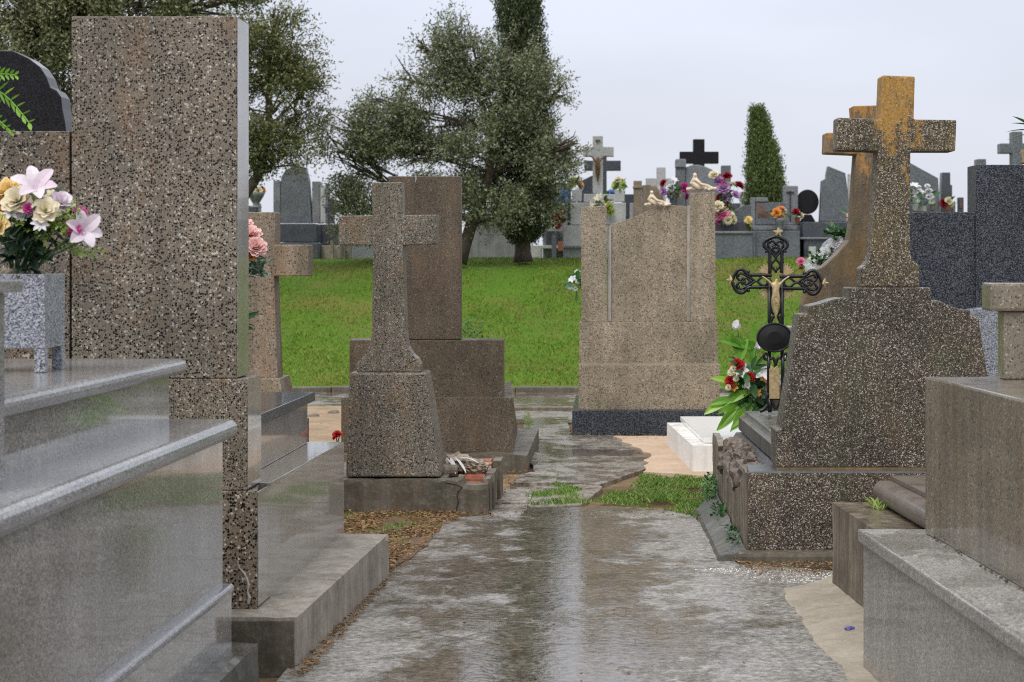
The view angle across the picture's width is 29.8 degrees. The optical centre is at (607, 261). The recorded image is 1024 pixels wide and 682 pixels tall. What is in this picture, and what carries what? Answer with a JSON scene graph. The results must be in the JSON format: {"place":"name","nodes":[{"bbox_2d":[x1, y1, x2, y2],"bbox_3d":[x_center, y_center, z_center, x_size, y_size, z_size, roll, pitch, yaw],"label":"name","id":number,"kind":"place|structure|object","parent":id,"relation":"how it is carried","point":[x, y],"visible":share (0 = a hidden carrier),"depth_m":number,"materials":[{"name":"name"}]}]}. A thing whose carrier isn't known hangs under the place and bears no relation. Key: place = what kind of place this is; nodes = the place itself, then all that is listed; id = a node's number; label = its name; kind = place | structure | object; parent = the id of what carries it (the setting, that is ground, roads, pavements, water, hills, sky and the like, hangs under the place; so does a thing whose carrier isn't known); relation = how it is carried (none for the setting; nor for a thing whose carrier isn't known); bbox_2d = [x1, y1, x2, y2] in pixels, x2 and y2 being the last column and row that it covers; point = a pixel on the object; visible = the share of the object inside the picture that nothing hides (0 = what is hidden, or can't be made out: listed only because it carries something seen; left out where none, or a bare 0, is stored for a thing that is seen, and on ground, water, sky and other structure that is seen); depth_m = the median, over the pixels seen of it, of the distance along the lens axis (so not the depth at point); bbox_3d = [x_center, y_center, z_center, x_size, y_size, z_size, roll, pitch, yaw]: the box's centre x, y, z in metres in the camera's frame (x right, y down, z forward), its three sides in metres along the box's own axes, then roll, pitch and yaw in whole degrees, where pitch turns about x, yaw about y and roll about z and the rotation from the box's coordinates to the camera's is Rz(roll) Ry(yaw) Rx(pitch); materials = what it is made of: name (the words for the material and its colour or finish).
{"place":"outdoors","nodes":[
{"label":"outdoors","id":0,"kind":"place"},
{"bbox_2d":[1,0,1023,257],"label":"sky","id":1,"kind":"structure","parent":0,"point":[657,77],"materials":[{"name":"white"}]},
{"bbox_2d":[307,393,753,423],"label":"cross path","id":2,"kind":"structure","parent":0,"point":[520,399],"depth_m":19.57,"materials":[{"name":"concrete"}]},
{"bbox_2d":[259,256,818,681],"bbox_3d":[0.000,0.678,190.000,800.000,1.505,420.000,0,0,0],"label":"ground","id":3,"kind":"structure","parent":0,"point":[623,485],"depth_m":27.18,"materials":[{"name":"plant"}]},
{"bbox_2d":[0,280,258,681],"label":"polished granite tomb","id":4,"kind":"object","parent":3,"relation":"on","point":[111,521],"visible":1,"depth_m":5.06,"materials":[{"name":"stone"}]},
{"bbox_2d":[0,267,64,371],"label":"granite planter","id":5,"kind":"object","parent":4,"relation":"on","point":[35,313],"visible":0.91,"depth_m":5.40,"materials":[{"name":"stone"}]},
{"bbox_2d":[0,166,104,279],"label":"flower arrangement","id":6,"kind":"object","parent":5,"relation":"in","point":[43,218],"visible":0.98,"depth_m":5.37,"materials":[{"name":"multicoloured plant"}]},
{"bbox_2d":[0,0,278,112],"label":"oak","id":7,"kind":"object","parent":3,"relation":"on","point":[40,31],"visible":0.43,"depth_m":26.62,"materials":[{"name":"green plant"}]},
{"bbox_2d":[0,16,388,677],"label":"terrazzo slab tomb","id":8,"kind":"object","parent":3,"relation":"on","point":[146,158],"visible":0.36,"depth_m":6.77,"materials":[{"name":"stone"}]},
{"bbox_2d":[0,66,34,135],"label":"fern spray","id":9,"kind":"object","parent":8,"relation":"on","point":[18,111],"visible":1,"depth_m":6.63,"materials":[{"name":"green plant"}]},
{"bbox_2d":[0,50,71,131],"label":"black headstone tomb","id":10,"kind":"object","parent":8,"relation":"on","point":[43,97],"visible":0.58,"depth_m":7.95,"materials":[{"name":"stone"}]},
{"bbox_2d":[249,219,273,330],"bbox_3d":[-1.498,0.197,7.794,0.208,0.761,0.324,0,0,-34],"label":"flower arrangement","id":11,"kind":"object","parent":8,"relation":"on","point":[257,245],"visible":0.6,"depth_m":7.72,"materials":[{"name":"pink plant"}]},
{"bbox_2d":[249,203,260,211],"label":"dark tomb","id":12,"kind":"object","parent":3,"relation":"on","point":[254,209],"visible":0.09,"depth_m":38.00,"materials":[{"name":"grey stone"}]},
{"bbox_2d":[189,0,344,197],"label":"holm oak","id":13,"kind":"object","parent":3,"relation":"on","point":[286,64],"visible":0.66,"depth_m":30.80,"materials":[{"name":"green plant"}]},
{"bbox_2d":[247,212,312,441],"bbox_3d":[-1.904,0.571,10.075,0.719,1.657,0.850,0,0,0],"label":"tan cross tomb","id":14,"kind":"object","parent":3,"relation":"on","point":[265,353],"visible":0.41,"depth_m":9.90,"materials":[{"name":"stone"}]},
{"bbox_2d":[273,166,327,258],"bbox_3d":[-5.815,-0.911,36.600,0.939,1.798,2.000,0,0,0],"label":"grey stele tomb","id":15,"kind":"object","parent":3,"relation":"on","point":[296,201],"visible":0.64,"depth_m":36.00,"materials":[{"name":"stone"}]},
{"bbox_2d":[250,187,265,207],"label":"flower arrangement","id":16,"kind":"object","parent":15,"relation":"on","point":[255,199],"visible":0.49,"depth_m":35.42,"materials":[{"name":"plant"}]},
{"bbox_2d":[307,406,340,441],"bbox_3d":[-2.528,1.410,16.391,0.672,0.080,3.916,0,0,-7],"label":"soil bed","id":17,"kind":"object","parent":3,"relation":"on","point":[319,431],"visible":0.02,"depth_m":16.28,"materials":[{"name":"sand"}]},
{"bbox_2d":[332,430,342,441],"bbox_3d":[-1.255,0.814,8.900,0.052,0.066,0.042,0,0,0],"label":"red flower","id":18,"kind":"object","parent":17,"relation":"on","point":[336,434],"visible":0.98,"depth_m":8.90,"materials":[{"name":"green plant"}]},
{"bbox_2d":[318,183,338,244],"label":"dark cross tomb","id":19,"kind":"object","parent":3,"relation":"on","point":[325,238],"visible":0.29,"depth_m":36.80,"materials":[{"name":"grey stone"}]},
{"bbox_2d":[321,240,372,258],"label":"pale step tomb","id":20,"kind":"object","parent":3,"relation":"on","point":[363,251],"visible":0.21,"depth_m":36.00,"materials":[{"name":"grey stone"}]},
{"bbox_2d":[344,509,467,572],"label":"leaf litter","id":21,"kind":"object","parent":3,"relation":"on","point":[421,531],"visible":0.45,"depth_m":10.01,"materials":[{"name":"plant"}]},
{"bbox_2d":[345,510,440,549],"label":"bed grass","id":22,"kind":"structure","parent":21,"relation":"on","point":[393,526],"depth_m":10.10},
{"bbox_2d":[339,182,502,517],"bbox_3d":[-1.217,0.522,11.114,1.186,1.942,0.980,0,0,0],"label":"cross tomb","id":23,"kind":"object","parent":3,"relation":"on","point":[396,459],"visible":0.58,"depth_m":10.73,"materials":[{"name":"grey stone"}]},
{"bbox_2d":[443,451,490,477],"bbox_3d":[-0.852,1.179,11.127,0.353,0.142,0.428,0,0,0],"label":"rubble heap","id":24,"kind":"object","parent":23,"relation":"on","point":[482,466],"visible":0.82,"depth_m":11.01,"materials":[{"name":"stone"}]},
{"bbox_2d":[447,457,477,473],"bbox_3d":[-0.852,1.178,10.962,0.228,0.119,0.081,0,0,0],"label":"plastic scrap","id":25,"kind":"object","parent":24,"relation":"on","point":[451,461],"visible":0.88,"depth_m":10.98,"materials":[{"name":"white plastic"}]},
{"bbox_2d":[341,175,538,473],"bbox_3d":[-1.229,0.430,13.964,1.384,2.051,2.076,0,0,0],"label":"brown stele tomb","id":26,"kind":"object","parent":3,"relation":"on","point":[473,392],"visible":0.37,"depth_m":13.17,"materials":[{"name":"stone"}]},
{"bbox_2d":[304,0,599,264],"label":"holm oak","id":27,"kind":"object","parent":3,"relation":"on","point":[400,129],"visible":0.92,"depth_m":32.29,"materials":[{"name":"green plant"}]},
{"bbox_2d":[462,314,495,337],"bbox_3d":[-1.724,0.904,24.014,0.729,0.561,0.516,0,0,0],"label":"weed clump","id":28,"kind":"object","parent":3,"relation":"on","point":[471,333],"visible":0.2,"depth_m":23.96,"materials":[{"name":"green plant"}]},
{"bbox_2d":[469,209,541,257],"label":"grey wall tomb","id":29,"kind":"object","parent":3,"relation":"on","point":[495,247],"depth_m":37.50,"materials":[{"name":"stone"}]},
{"bbox_2d":[491,504,526,514],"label":"paving slab","id":30,"kind":"structure","parent":3,"relation":"on","point":[518,509],"depth_m":10.81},
{"bbox_2d":[497,489,531,503],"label":"paving slab","id":31,"kind":"structure","parent":3,"relation":"on","point":[514,496],"depth_m":11.31,"materials":[{"name":"concrete"}]},
{"bbox_2d":[292,386,749,392],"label":"kerb","id":32,"kind":"structure","parent":3,"relation":"on","point":[517,389],"depth_m":20.80,"materials":[{"name":"concrete"}]},
{"bbox_2d":[484,0,560,262],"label":"cypress tree","id":33,"kind":"object","parent":3,"relation":"on","point":[523,14],"visible":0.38,"depth_m":32.97,"materials":[{"name":"green plant"}]},
{"bbox_2d":[510,472,556,488],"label":"paving slab","id":34,"kind":"structure","parent":3,"relation":"on","point":[532,479],"depth_m":12.22,"materials":[{"name":"concrete"}]},
{"bbox_2d":[544,206,567,257],"bbox_3d":[-0.937,-0.523,35.082,0.481,1.023,0.337,0,0,0],"label":"flower wreath","id":35,"kind":"object","parent":3,"relation":"on","point":[554,238],"visible":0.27,"depth_m":35.00,"materials":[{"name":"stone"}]},
{"bbox_2d":[541,185,575,257],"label":"dark panel tomb","id":36,"kind":"object","parent":3,"relation":"on","point":[546,246],"visible":0.31,"depth_m":36.70,"materials":[{"name":"grey stone"}]},
{"bbox_2d":[516,484,601,507],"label":"paving slab","id":37,"kind":"structure","parent":3,"relation":"on","point":[590,491],"depth_m":11.46,"materials":[{"name":"concrete"}]},
{"bbox_2d":[567,203,570,224],"bbox_3d":[-0.715,-0.546,35.225,0.117,1.068,0.150,0,0,0],"label":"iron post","id":38,"kind":"object","parent":3,"relation":"on","point":[569,216],"visible":0.24,"depth_m":35.20,"materials":[{"name":"metal"}]},
{"bbox_2d":[523,414,620,439],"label":"paving slab","id":39,"kind":"structure","parent":3,"relation":"on","point":[554,427],"depth_m":16.07,"materials":[{"name":"concrete"}]},
{"bbox_2d":[525,410,601,503],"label":"joint grass","id":40,"kind":"structure","parent":39,"relation":"on","point":[565,490],"depth_m":11.51,"materials":[{"name":"plant"}]},
{"bbox_2d":[564,270,580,301],"bbox_3d":[-0.366,0.310,24.447,0.390,0.427,0.258,0,0,0],"label":"flower arrangement","id":41,"kind":"object","parent":3,"relation":"on","point":[575,277],"visible":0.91,"depth_m":24.42,"materials":[{"name":"white plant"}]},
{"bbox_2d":[530,440,644,487],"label":"paving slab","id":42,"kind":"structure","parent":3,"relation":"on","point":[604,463],"depth_m":13.47,"materials":[{"name":"concrete"}]},
{"bbox_2d":[562,136,625,257],"bbox_3d":[-0.215,-1.171,35.875,1.250,2.320,1.750,0,0,0],"label":"white crucifix tomb","id":43,"kind":"object","parent":3,"relation":"on","point":[571,246],"visible":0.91,"depth_m":35.35,"materials":[{"name":"grey stone"}]},
{"bbox_2d":[557,189,570,213],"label":"flower arrangement","id":44,"kind":"object","parent":43,"relation":"on","point":[564,197],"visible":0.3,"depth_m":35.23,"materials":[{"name":"blue plant"}]},
{"bbox_2d":[568,175,583,189],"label":"flower arrangement","id":45,"kind":"object","parent":43,"relation":"on","point":[581,183],"visible":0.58,"depth_m":35.43,"materials":[{"name":"orange plant"}]},
{"bbox_2d":[589,193,614,216],"bbox_3d":[-0.100,-1.044,35.090,0.432,0.432,0.332,0,0,-44],"label":"flower arrangement","id":46,"kind":"object","parent":43,"relation":"on","point":[610,207],"visible":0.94,"depth_m":35.05,"materials":[{"name":"green plant"}]},
{"bbox_2d":[603,189,614,194],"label":"flower arrangement","id":47,"kind":"object","parent":43,"relation":"on","point":[610,191],"visible":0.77,"depth_m":35.88,"materials":[{"name":"blue plant"}]},
{"bbox_2d":[611,176,627,189],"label":"flower arrangement","id":48,"kind":"object","parent":43,"relation":"on","point":[619,183],"visible":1,"depth_m":35.44,"materials":[{"name":"green plant"}]},
{"bbox_2d":[577,157,620,202],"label":"black cross tomb","id":49,"kind":"object","parent":3,"relation":"on","point":[607,166],"visible":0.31,"depth_m":37.50,"materials":[{"name":"grey stone"}]},
{"bbox_2d":[622,194,632,219],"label":"grey tomb","id":50,"kind":"object","parent":3,"relation":"on","point":[628,201],"visible":0.13,"depth_m":36.80,"materials":[{"name":"grey stone"}]},
{"bbox_2d":[514,406,753,410],"bbox_3d":[0.000,1.420,18.325,24.000,0.080,0.150,0,0,0],"label":"gutter edge","id":51,"kind":"object","parent":3,"relation":"on","point":[544,408],"depth_m":18.25,"materials":[{"name":"concrete"}]},
{"bbox_2d":[572,192,723,435],"bbox_3d":[0.325,0.422,16.390,1.229,2.003,1.800,0,0,0],"label":"beige wave monument","id":52,"kind":"object","parent":3,"relation":"on","point":[648,357],"visible":0.98,"depth_m":15.95,"materials":[{"name":"stone"}]},
{"bbox_2d":[644,191,670,206],"bbox_3d":[0.416,-0.528,16.008,0.232,0.137,0.112,0,0,0],"label":"reclining statue","id":53,"kind":"object","parent":52,"relation":"on","point":[653,200],"visible":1,"depth_m":15.99,"materials":[{"name":"beige stone"}]},
{"bbox_2d":[686,173,717,191],"bbox_3d":[0.786,-0.667,16.040,0.267,0.157,0.120,0,0,0],"label":"reclining statue","id":54,"kind":"object","parent":52,"relation":"on","point":[696,184],"visible":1,"depth_m":16.02,"materials":[{"name":"beige stone"}]},
{"bbox_2d":[633,181,663,216],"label":"brown rounded tomb","id":55,"kind":"object","parent":3,"relation":"on","point":[641,193],"visible":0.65,"depth_m":36.00,"materials":[{"name":"beige stone"}]},
{"bbox_2d":[597,472,712,518],"bbox_3d":[0.310,1.383,11.439,0.782,0.033,2.314,0,0,0],"label":"grass patch","id":56,"kind":"object","parent":3,"relation":"on","point":[660,492],"visible":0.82,"depth_m":11.45,"materials":[{"name":"plant"}]},
{"bbox_2d":[646,167,673,201],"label":"pale cross tomb","id":57,"kind":"object","parent":3,"relation":"on","point":[660,174],"visible":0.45,"depth_m":37.80,"materials":[{"name":"grey stone"}]},
{"bbox_2d":[613,436,712,478],"bbox_3d":[0.582,1.419,13.807,1.088,0.062,3.079,0,0,0],"label":"sand patch","id":58,"kind":"object","parent":3,"relation":"on","point":[662,457],"visible":0.27,"depth_m":13.63,"materials":[{"name":"sand"}]},
{"bbox_2d":[659,177,688,205],"bbox_3d":[1.226,-1.315,35.574,0.576,0.541,0.382,0,0,0],"label":"flower arrangement","id":59,"kind":"object","parent":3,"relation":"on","point":[672,193],"visible":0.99,"depth_m":35.54,"materials":[{"name":"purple plant"}]},
{"bbox_2d":[679,139,718,165],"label":"black cross tomb","id":60,"kind":"object","parent":3,"relation":"on","point":[698,155],"visible":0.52,"depth_m":38.50,"materials":[{"name":"stone"}]},
{"bbox_2d":[675,159,730,221],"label":"grey arched tomb","id":61,"kind":"object","parent":3,"relation":"on","point":[683,173],"visible":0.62,"depth_m":36.40,"materials":[{"name":"stone"}]},
{"bbox_2d":[667,416,740,470],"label":"white marble tomb","id":62,"kind":"object","parent":3,"relation":"on","point":[689,441],"visible":0.23,"depth_m":13.36,"materials":[{"name":"stone"}]},
{"bbox_2d":[704,320,787,431],"bbox_3d":[0.975,0.780,12.805,0.440,0.795,0.527,0,0,40],"label":"flower arrangement","id":63,"kind":"object","parent":62,"relation":"on","point":[737,402],"visible":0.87,"depth_m":12.76,"materials":[{"name":"green plant"}]},
{"bbox_2d":[715,205,752,258],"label":"charcoal step tomb","id":64,"kind":"object","parent":3,"relation":"on","point":[732,240],"visible":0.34,"depth_m":34.80,"materials":[{"name":"stone"}]},
{"bbox_2d":[708,170,743,213],"bbox_3d":[2.158,-1.216,35.002,0.668,0.915,0.422,0,0,0],"label":"flower arrangement","id":65,"kind":"object","parent":64,"relation":"on","point":[723,186],"visible":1,"depth_m":34.96,"materials":[{"name":"purple plant"}]},
{"bbox_2d":[715,200,736,226],"bbox_3d":[2.106,-0.879,34.919,0.486,0.482,0.358,0,0,0],"label":"flower arrangement","id":66,"kind":"object","parent":64,"relation":"on","point":[722,212],"visible":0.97,"depth_m":34.85,"materials":[{"name":"white plant"}]},
{"bbox_2d":[741,214,755,229],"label":"flower arrangement","id":67,"kind":"object","parent":64,"relation":"on","point":[748,220],"visible":1,"depth_m":34.72,"materials":[{"name":"yellow plant"}]},
{"bbox_2d":[731,192,745,212],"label":"grey tomb","id":68,"kind":"object","parent":3,"relation":"on","point":[734,206],"visible":0.21,"depth_m":38.10,"materials":[{"name":"stone"}]},
{"bbox_2d":[739,102,788,230],"bbox_3d":[3.051,-1.542,37.208,1.088,3.149,1.023,0,0,0],"label":"cypress tree","id":69,"kind":"object","parent":3,"relation":"on","point":[764,176],"visible":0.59,"depth_m":37.01,"materials":[{"name":"green plant"}]},
{"bbox_2d":[750,197,799,257],"bbox_3d":[3.055,-0.602,35.775,0.890,1.180,1.650,0,0,0],"label":"gravestone","id":70,"kind":"object","parent":3,"relation":"on","point":[760,209],"visible":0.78,"depth_m":35.20,"materials":[{"name":"grey stone"}]},
{"bbox_2d":[769,206,790,230],"bbox_3d":[3.127,-0.791,34.919,0.332,0.466,0.326,0,0,30],"label":"flower arrangement","id":71,"kind":"object","parent":70,"relation":"on","point":[778,213],"visible":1,"depth_m":34.86,"materials":[{"name":"orange plant"}]},
{"bbox_2d":[789,208,803,223],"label":"flower arrangement","id":72,"kind":"object","parent":70,"relation":"on","point":[795,212],"visible":1,"depth_m":35.55,"materials":[{"name":"red plant"}]},
{"bbox_2d":[782,186,798,230],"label":"engraved cross tomb","id":73,"kind":"object","parent":3,"relation":"on","point":[790,195],"visible":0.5,"depth_m":36.20,"materials":[{"name":"grey stone"}]},
{"bbox_2d":[796,257,812,273],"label":"flower arrangement","id":74,"kind":"object","parent":3,"relation":"on","point":[801,261],"visible":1,"depth_m":29.98,"materials":[{"name":"pink plant"}]},
{"bbox_2d":[798,189,818,222],"bbox_3d":[3.812,-0.694,37.000,0.549,1.363,1.200,0,0,0],"label":"round disc headstone","id":75,"kind":"object","parent":3,"relation":"on","point":[808,201],"visible":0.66,"depth_m":36.40,"materials":[{"name":"black stone"}]},
{"bbox_2d":[763,105,875,410],"bbox_3d":[1.586,0.205,12.650,1.016,2.354,1.600,0,0,0],"label":"lichen cross tomb","id":76,"kind":"object","parent":3,"relation":"on","point":[836,269],"visible":0.23,"depth_m":11.90,"materials":[{"name":"stone"}]},
{"bbox_2d":[808,219,847,265],"bbox_3d":[1.486,-0.102,12.578,0.406,0.387,0.371,0,0,0],"label":"wrapped bouquet","id":77,"kind":"object","parent":76,"relation":"on","point":[820,258],"visible":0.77,"depth_m":12.50,"materials":[{"name":"white plant"}]},
{"bbox_2d":[798,166,848,257],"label":"slanting stele tomb","id":78,"kind":"object","parent":3,"relation":"on","point":[834,200],"visible":0.44,"depth_m":35.80,"materials":[{"name":"grey stone"}]},
{"bbox_2d":[783,575,877,681],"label":"cement patch","id":79,"kind":"object","parent":3,"relation":"on","point":[827,610],"visible":0.67,"depth_m":7.38,"materials":[{"name":"concrete"}]},
{"bbox_2d":[688,75,986,569],"bbox_3d":[1.451,0.277,10.065,1.998,2.325,2.370,0,0,0],"label":"lichened cross tomb","id":80,"kind":"object","parent":3,"relation":"on","point":[874,349],"visible":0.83,"depth_m":9.06,"materials":[{"name":"grey stone"}]},
{"bbox_2d":[698,472,744,545],"bbox_3d":[0.564,1.285,10.124,0.139,0.189,2.006,0,0,-1],"label":"ivy weed","id":81,"kind":"object","parent":80,"relation":"on","point":[722,508],"visible":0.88,"depth_m":10.43,"materials":[{"name":"green plant"}]},
{"bbox_2d":[726,227,828,412],"bbox_3d":[0.972,0.334,10.977,0.587,1.063,0.073,0,0,0],"label":"cast iron cross","id":82,"kind":"object","parent":80,"relation":"on","point":[773,337],"visible":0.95,"depth_m":10.99,"materials":[{"name":"black metal"}]},
{"bbox_2d":[847,174,850,196],"bbox_3d":[4.699,-0.913,37.100,0.123,1.579,0.200,0,0,0],"label":"white marble stele","id":83,"kind":"object","parent":3,"relation":"on","point":[848,180],"visible":0.22,"depth_m":37.02,"materials":[{"name":"grey stone"}]},
{"bbox_2d":[832,475,924,607],"bbox_3d":[1.729,1.176,7.601,1.542,0.535,1.205,0,0,0],"label":"rolled lid tomb","id":84,"kind":"object","parent":3,"relation":"on","point":[901,498],"visible":0.24,"depth_m":7.80,"materials":[{"name":"stone"}]},
{"bbox_2d":[862,496,886,509],"bbox_3d":[1.137,0.997,7.962,0.114,0.056,0.188,0,0,-28],"label":"grass tuft","id":85,"kind":"object","parent":84,"relation":"on","point":[875,504],"visible":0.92,"depth_m":7.95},
{"bbox_2d":[910,163,939,211],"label":"gable tomb","id":86,"kind":"object","parent":3,"relation":"on","point":[920,177],"visible":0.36,"depth_m":35.60,"materials":[{"name":"grey stone"}]},
{"bbox_2d":[910,182,925,210],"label":"flower arrangement","id":87,"kind":"object","parent":86,"relation":"on","point":[915,194],"visible":0.9,"depth_m":35.17,"materials":[{"name":"white plant"}]},
{"bbox_2d":[924,184,941,210],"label":"flower arrangement","id":88,"kind":"object","parent":86,"relation":"on","point":[929,196],"visible":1,"depth_m":35.16,"materials":[{"name":"plant"}]},
{"bbox_2d":[937,195,954,210],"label":"flower arrangement","id":89,"kind":"object","parent":86,"relation":"on","point":[943,202],"visible":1,"depth_m":35.44,"materials":[{"name":"red plant"}]},
{"bbox_2d":[858,283,1023,681],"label":"stepped granite tomb","id":90,"kind":"object","parent":3,"relation":"on","point":[935,610],"visible":1,"depth_m":5.85,"materials":[{"name":"stone"}]},
{"bbox_2d":[932,536,1023,590],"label":"mortar crumbs","id":91,"kind":"object","parent":90,"relation":"on","point":[980,565],"visible":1,"depth_m":5.68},
{"bbox_2d":[939,172,954,211],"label":"dark stepped tomb","id":92,"kind":"object","parent":3,"relation":"on","point":[945,187],"visible":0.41,"depth_m":36.00,"materials":[{"name":"grey stone"}]},
{"bbox_2d":[957,197,963,211],"bbox_3d":[6.618,-0.612,36.200,0.215,1.200,0.600,0,0,0],"label":"plaque post","id":93,"kind":"object","parent":3,"relation":"on","point":[960,204],"visible":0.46,"depth_m":36.00,"materials":[{"name":"grey stone"}]},
{"bbox_2d":[910,165,1023,308],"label":"dark granite wall tomb","id":94,"kind":"object","parent":3,"relation":"on","point":[959,258],"visible":0.28,"depth_m":11.38,"materials":[{"name":"stone"}]},
{"bbox_2d":[1007,116,1023,138],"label":"palm leaf spray","id":95,"kind":"object","parent":94,"relation":"on","point":[1021,119],"visible":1,"depth_m":11.37,"materials":[{"name":"green plant"}]},
{"bbox_2d":[974,159,985,164],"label":"square block tomb","id":96,"kind":"object","parent":3,"relation":"on","point":[979,161],"visible":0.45,"depth_m":33.00,"materials":[{"name":"grey stone"}]},
{"bbox_2d":[966,307,997,376],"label":"pale granite tomb","id":97,"kind":"object","parent":3,"relation":"on","point":[988,322],"visible":0.06,"depth_m":9.75,"materials":[{"name":"stone"}]},
{"bbox_2d":[997,131,1023,164],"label":"grey right cross tomb","id":98,"kind":"object","parent":3,"relation":"on","point":[1013,147],"visible":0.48,"depth_m":30.00,"materials":[{"name":"stone"}]},
{"bbox_2d":[276,506,847,681],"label":"path","id":99,"kind":"structure","parent":0,"point":[574,564],"depth_m":7.65,"materials":[{"name":"concrete"}]},
{"bbox_2d":[409,615,530,620],"bbox_3d":[-0.541,1.395,7.521,0.501,0.001,0.022,0,0,12],"label":"path crack","id":100,"kind":"object","parent":99,"relation":"on","point":[457,617],"visible":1,"depth_m":7.53,"materials":[{"name":"concrete"}]},
{"bbox_2d":[359,634,594,646],"bbox_3d":[-0.476,1.395,7.072,0.860,0.001,0.196,0,0,8],"label":"path crack","id":101,"kind":"object","parent":99,"relation":"on","point":[478,640],"visible":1,"depth_m":7.04,"materials":[{"name":"concrete"}]},
{"bbox_2d":[287,432,832,679],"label":"path litter","id":102,"kind":"object","parent":99,"relation":"on","point":[311,660],"visible":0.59,"depth_m":8.25,"materials":[{"name":"brown plant"}]},
{"bbox_2d":[695,566,831,583],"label":"white gravel","id":103,"kind":"structure","parent":0,"point":[772,574],"depth_m":8.58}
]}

